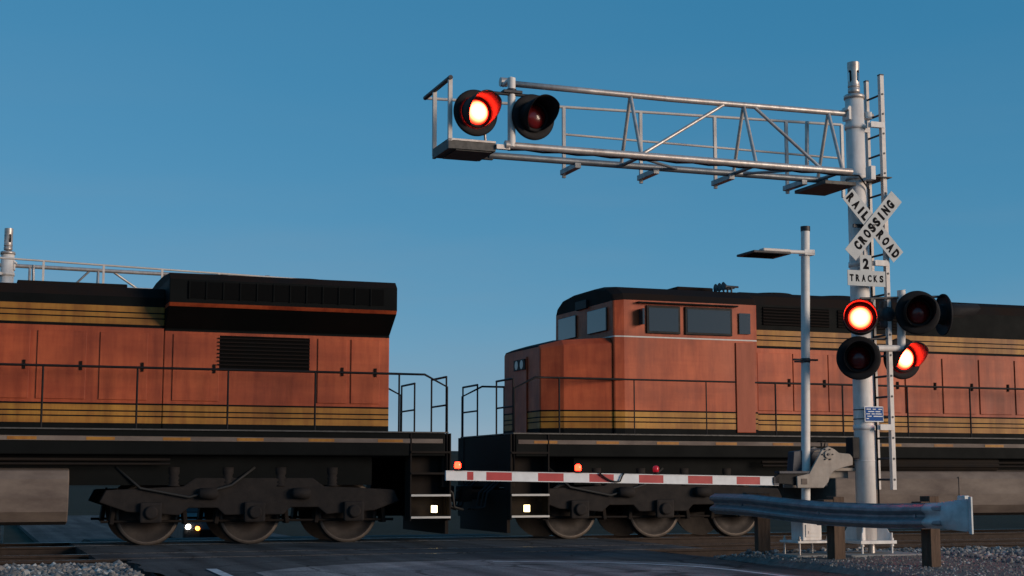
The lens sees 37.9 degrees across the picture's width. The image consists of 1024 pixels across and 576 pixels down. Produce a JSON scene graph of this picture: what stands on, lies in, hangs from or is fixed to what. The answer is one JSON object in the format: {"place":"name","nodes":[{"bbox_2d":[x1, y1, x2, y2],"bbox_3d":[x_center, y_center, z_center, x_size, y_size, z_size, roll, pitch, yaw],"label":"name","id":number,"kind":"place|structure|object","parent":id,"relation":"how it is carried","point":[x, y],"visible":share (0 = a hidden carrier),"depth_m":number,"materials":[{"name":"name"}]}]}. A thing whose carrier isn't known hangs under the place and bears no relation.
{"place":"outdoors","nodes":[
{"label":"outdoors","id":0,"kind":"place"},
{"bbox_2d":[69,451,758,486],"bbox_3d":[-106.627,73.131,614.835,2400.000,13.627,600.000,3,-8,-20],"label":"hills","id":1,"kind":"structure","parent":0,"point":[454,456],"depth_m":358.52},
{"bbox_2d":[16,515,857,575],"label":"road","id":2,"kind":"structure","parent":0,"point":[86,534],"depth_m":23.17,"materials":[{"name":"grey asphalt"}]},
{"bbox_2d":[168,508,216,537],"bbox_3d":[-7.702,5.877,37.695,1.800,1.500,4.645,3,-8,-20],"label":"waiting car","id":3,"kind":"object","parent":2,"relation":"on","point":[195,530],"visible":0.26,"depth_m":35.43,"materials":[{"name":"paint"}]},
{"bbox_2d":[207,569,231,575],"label":"road edge line","id":4,"kind":"object","parent":2,"relation":"on","point":[219,572],"visible":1,"depth_m":17.89,"materials":[{"name":"white paint"}]},
{"bbox_2d":[0,0,1023,450],"label":"sky","id":5,"kind":"structure","parent":0,"point":[278,138],"materials":[{"name":"blue"}]},
{"bbox_2d":[3,486,1023,575],"bbox_3d":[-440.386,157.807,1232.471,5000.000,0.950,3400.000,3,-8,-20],"label":"ground","id":6,"kind":"structure","parent":0,"point":[79,503],"depth_m":53.87,"materials":[{"name":"grey gravel"}]},
{"bbox_2d":[0,228,289,542],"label":"cantilever signal","id":7,"kind":"object","parent":6,"relation":"on","point":[8,264],"visible":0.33,"depth_m":31.03,"materials":[{"name":"metal"}]},
{"bbox_2d":[0,545,1023,575],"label":"ballast","id":8,"kind":"structure","parent":6,"relation":"on","point":[1007,555],"depth_m":18.62,"materials":[{"name":"gravel"}]},
{"bbox_2d":[0,529,1023,555],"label":"railway track","id":9,"kind":"structure","parent":6,"relation":"on","point":[10,549],"depth_m":28.91,"materials":[{"name":"metal"}]},
{"bbox_2d":[0,273,463,544],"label":"locomotive","id":10,"kind":"object","parent":9,"relation":"on","point":[244,409],"visible":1,"depth_m":25.37,"materials":[{"name":"orange metal"}]},
{"bbox_2d":[452,282,1023,538],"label":"locomotive","id":11,"kind":"object","parent":9,"relation":"on","point":[689,380],"visible":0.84,"depth_m":28.50,"materials":[{"name":"orange metal"}]},
{"bbox_2d":[0,538,1023,565],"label":"railway track","id":12,"kind":"structure","parent":6,"relation":"on","point":[711,550],"depth_m":24.32,"materials":[{"name":"metal"}]},
{"bbox_2d":[445,226,855,557],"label":"crossing gate","id":13,"kind":"structure","parent":6,"relation":"on","point":[808,467],"depth_m":20.66,"materials":[{"name":"metal"}]},
{"bbox_2d":[423,61,941,556],"bbox_3d":[2.581,0.456,20.571,7.593,7.730,1.360,3,-8,-20],"label":"cantilever signal","id":14,"kind":"object","parent":6,"relation":"on","point":[859,175],"visible":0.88,"depth_m":21.03,"materials":[{"name":"metal"}]},
{"bbox_2d":[453,90,501,135],"bbox_3d":[-0.441,-2.262,19.167,0.610,0.610,0.690,3,-8,-25],"label":"signal lamp","id":15,"kind":"object","parent":14,"relation":"attached to","point":[475,112],"visible":1,"depth_m":19.14,"materials":[{"name":"red"}]},
{"bbox_2d":[512,94,559,139],"bbox_3d":[0.304,-2.238,19.437,0.610,0.610,0.690,3,-8,-25],"label":"signal lamp","id":16,"kind":"object","parent":14,"relation":"attached to","point":[534,116],"visible":1,"depth_m":19.41,"materials":[{"name":"black"}]},
{"bbox_2d":[836,336,880,379],"bbox_3d":[4.817,0.967,20.739,0.610,0.610,0.690,-1,-7,10],"label":"signal lamp","id":17,"kind":"object","parent":14,"relation":"attached to","point":[858,357],"visible":1,"depth_m":20.75,"materials":[{"name":"black"}]},
{"bbox_2d":[843,299,877,334],"bbox_3d":[4.825,0.412,20.690,0.480,0.480,0.630,-2,-7,13],"label":"signal lamp","id":18,"kind":"object","parent":14,"relation":"attached to","point":[860,316],"visible":1,"depth_m":20.65,"materials":[{"name":"red glass"}]},
{"bbox_2d":[857,249,871,270],"bbox_3d":[4.974,-0.295,21.270,0.190,0.520,0.243,3,-8,-20],"label":"track count sign","id":19,"kind":"object","parent":14,"relation":"attached to","point":[865,262],"visible":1,"depth_m":21.17,"materials":[{"name":"metal"}]},
{"bbox_2d":[847,270,885,286],"bbox_3d":[5.016,-0.136,21.130,0.620,0.220,0.012,3,-8,-20],"label":"tracks sign","id":20,"kind":"object","parent":14,"relation":"attached to","point":[865,278],"visible":1,"depth_m":21.12,"materials":[{"name":"white metal"}]},
{"bbox_2d":[853,406,883,421],"bbox_3d":[5.014,1.791,21.137,0.360,0.216,0.329,3,-8,-20],"label":"notice sign","id":21,"kind":"object","parent":14,"relation":"attached to","point":[873,413],"visible":0.95,"depth_m":20.99,"materials":[{"name":"metal"}]},
{"bbox_2d":[843,189,902,261],"bbox_3d":[5.108,-0.879,21.277,0.978,1.037,0.190,3,-8,-20],"label":"crossbuck sign","id":22,"kind":"object","parent":14,"relation":"attached to","point":[871,226],"visible":1,"depth_m":21.21,"materials":[{"name":"metal"}]},
{"bbox_2d":[883,338,928,378],"bbox_3d":[5.630,1.006,21.413,0.600,0.600,0.690,2,-8,-17],"label":"signal lamp","id":23,"kind":"object","parent":14,"relation":"attached to","point":[909,358],"visible":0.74,"depth_m":21.39,"materials":[{"name":"red"}]},
{"bbox_2d":[895,291,939,334],"bbox_3d":[5.720,0.340,21.020,0.624,0.624,0.690,-1,-7,6],"label":"signal lamp","id":24,"kind":"object","parent":14,"relation":"attached to","point":[917,312],"visible":1,"depth_m":21.03,"materials":[{"name":"black"}]},
{"bbox_2d":[935,294,980,334],"bbox_3d":[6.325,0.386,21.527,0.790,0.600,0.600,1,-7,-8],"label":"signal lamp","id":25,"kind":"object","parent":14,"relation":"attached to","point":[949,311],"visible":0.77,"depth_m":21.41,"materials":[{"name":"black"}]},
{"bbox_2d":[709,492,973,566],"bbox_3d":[4.120,3.504,20.285,0.688,1.411,5.650,4,-8,-27],"label":"guardrail","id":26,"kind":"object","parent":6,"relation":"on","point":[930,517],"visible":1,"depth_m":19.39,"materials":[{"name":"metal"}]},
{"bbox_2d":[255,560,797,575],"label":"approach road","id":27,"kind":"structure","parent":0,"point":[492,568],"depth_m":18.60,"materials":[{"name":"grey asphalt"}]},
{"bbox_2d":[493,561,785,575],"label":"road edge line","id":28,"kind":"object","parent":27,"relation":"on","point":[646,563],"visible":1,"depth_m":19.58,"materials":[{"name":"white paint"}]}
]}

